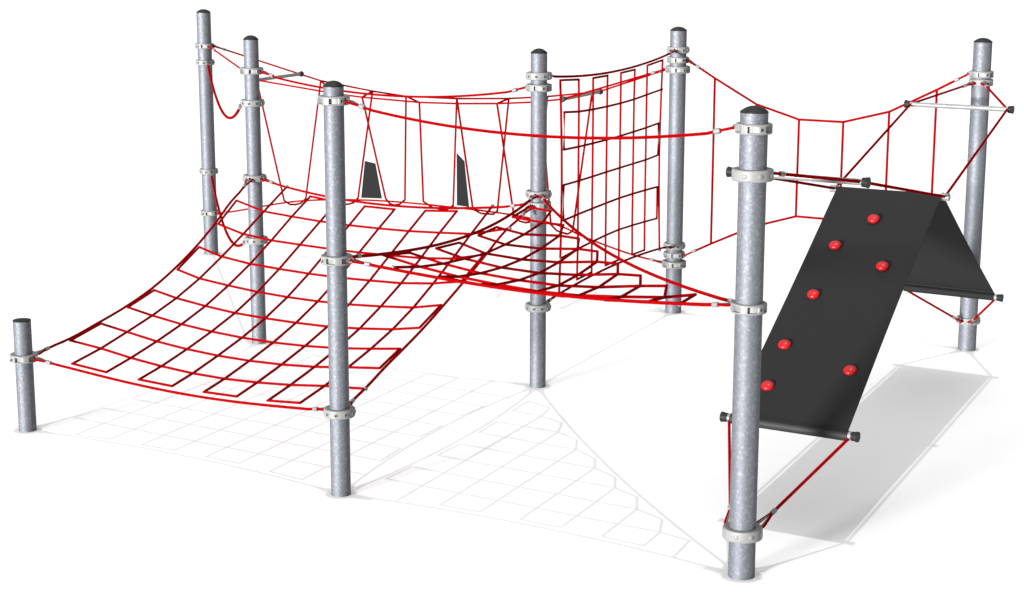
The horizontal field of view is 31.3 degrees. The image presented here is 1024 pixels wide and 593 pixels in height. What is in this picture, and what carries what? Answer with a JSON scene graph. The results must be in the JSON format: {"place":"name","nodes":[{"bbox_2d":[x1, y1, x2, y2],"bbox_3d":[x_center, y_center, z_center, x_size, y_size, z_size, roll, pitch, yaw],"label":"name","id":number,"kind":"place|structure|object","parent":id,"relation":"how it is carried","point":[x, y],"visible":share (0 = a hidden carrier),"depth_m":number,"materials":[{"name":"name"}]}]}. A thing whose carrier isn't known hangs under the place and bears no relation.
{"place":"outdoors","nodes":[
{"label":"outdoors","id":0,"kind":"place"},
{"bbox_2d":[0,0,1023,592],"bbox_3d":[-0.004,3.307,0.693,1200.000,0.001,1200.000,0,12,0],"label":"ground","id":1,"kind":"structure","parent":0,"point":[596,464],"depth_m":15.50,"materials":[{"name":"white"}]},
{"bbox_2d":[9,318,37,431],"bbox_3d":[-3.229,0.546,12.139,0.187,0.805,0.184,0,12,0],"label":"steel post","id":2,"kind":"object","parent":1,"relation":"on","point":[23,355],"visible":0.97,"depth_m":12.09,"materials":[{"name":"grey metal"}]},
{"bbox_2d":[195,9,217,254],"bbox_3d":[-3.045,-1.611,18.300,0.193,2.500,0.193,0,12,0],"label":"steel post","id":3,"kind":"object","parent":1,"relation":"on","point":[207,133],"visible":0.94,"depth_m":18.23,"materials":[{"name":"grey metal"}]},
{"bbox_2d":[207,44,664,263],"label":"rope bridge","id":4,"kind":"structure","parent":3,"relation":"attached to","point":[370,187],"depth_m":16.88,"materials":[{"name":"red fabric"}]},
{"bbox_2d":[239,35,268,343],"bbox_3d":[-2.030,-0.805,14.459,0.193,2.500,0.193,0,12,0],"label":"steel post","id":5,"kind":"object","parent":1,"relation":"on","point":[252,102],"visible":0.92,"depth_m":14.37,"materials":[{"name":"grey metal"}]},
{"bbox_2d":[205,60,241,118],"bbox_3d":[-2.567,-1.783,16.226,0.032,0.332,3.911,-3,12,-13],"label":"hanging rope","id":6,"kind":"object","parent":5,"relation":"attached to","point":[217,100],"visible":1,"depth_m":16.81,"materials":[{"name":"red fabric"}]},
{"bbox_2d":[209,170,244,246],"bbox_3d":[-2.568,-0.716,16.449,0.032,0.322,3.910,-3,12,-13],"label":"hanging rope","id":7,"kind":"object","parent":5,"relation":"attached to","point":[219,212],"visible":0.88,"depth_m":17.28,"materials":[{"name":"red fabric"}]},
{"bbox_2d":[259,69,525,97],"bbox_3d":[-0.920,-1.559,13.596,2.447,0.150,0.061,7,14,31],"label":"balance rope","id":8,"kind":"object","parent":5,"relation":"hanging from","point":[271,75],"visible":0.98,"depth_m":13.54,"materials":[{"name":"red fabric"}]},
{"bbox_2d":[317,80,355,496],"bbox_3d":[-1.014,-0.001,10.626,0.193,2.500,0.193,0,12,0],"label":"steel post","id":9,"kind":"object","parent":1,"relation":"on","point":[339,411],"visible":0.97,"depth_m":10.57,"materials":[{"name":"grey metal"}]},
{"bbox_2d":[34,177,531,410],"bbox_3d":[-1.523,-0.087,12.607,2.617,0.957,3.108,6,13,25],"label":"climbing net","id":10,"kind":"object","parent":9,"relation":"attached to","point":[389,360],"visible":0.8,"depth_m":12.53,"materials":[{"name":"red fabric"}]},
{"bbox_2d":[345,98,734,139],"bbox_3d":[0.092,-0.921,9.738,2.431,0.144,0.061,7,14,31],"label":"balance rope","id":11,"kind":"object","parent":9,"relation":"hanging from","point":[715,131],"visible":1,"depth_m":9.69,"materials":[{"name":"red fabric"}]},
{"bbox_2d":[349,194,733,306],"bbox_3d":[-0.140,-0.223,10.958,1.763,0.198,3.894,-3,12,-14],"label":"climbing net","id":12,"kind":"object","parent":9,"relation":"attached to","point":[447,276],"visible":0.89,"depth_m":10.81,"materials":[{"name":"red fabric"}]},
{"bbox_2d":[525,48,552,387],"bbox_3d":[0.189,-0.520,13.110,0.193,2.500,0.192,0,12,0],"label":"steel post","id":13,"kind":"object","parent":1,"relation":"on","point":[538,87],"visible":0.95,"depth_m":13.02,"materials":[{"name":"grey metal"}]},
{"bbox_2d":[546,49,676,301],"bbox_3d":[0.793,-0.997,14.309,0.061,1.705,2.649,6,13,25],"label":"climbing net","id":14,"kind":"object","parent":13,"relation":"attached to","point":[578,146],"visible":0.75,"depth_m":14.27,"materials":[{"name":"red fabric"}]},
{"bbox_2d":[662,27,689,313],"bbox_3d":[1.395,-1.040,15.599,0.211,2.500,0.208,0,12,0],"label":"steel post","id":15,"kind":"object","parent":1,"relation":"on","point":[677,69],"visible":0.95,"depth_m":15.53,"materials":[{"name":"grey metal"}]},
{"bbox_2d":[722,106,773,579],"bbox_3d":[1.197,0.281,9.294,0.213,2.500,0.213,0,12,0],"label":"steel post","id":16,"kind":"object","parent":1,"relation":"on","point":[752,176],"visible":1,"depth_m":9.22,"materials":[{"name":"grey metal"}]},
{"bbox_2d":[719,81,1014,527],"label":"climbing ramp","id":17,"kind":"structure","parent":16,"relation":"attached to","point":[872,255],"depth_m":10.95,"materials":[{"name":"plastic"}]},
{"bbox_2d":[956,38,993,350],"bbox_3d":[3.605,-0.756,14.256,0.191,2.500,0.191,0,12,0],"label":"steel post","id":18,"kind":"object","parent":1,"relation":"on","point":[980,72],"visible":0.73,"depth_m":14.16,"materials":[{"name":"grey metal"}]},
{"bbox_2d":[683,58,968,257],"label":"rope bridge","id":19,"kind":"structure","parent":18,"relation":"attached to","point":[798,138],"depth_m":14.95,"materials":[{"name":"red fabric"}]}
]}

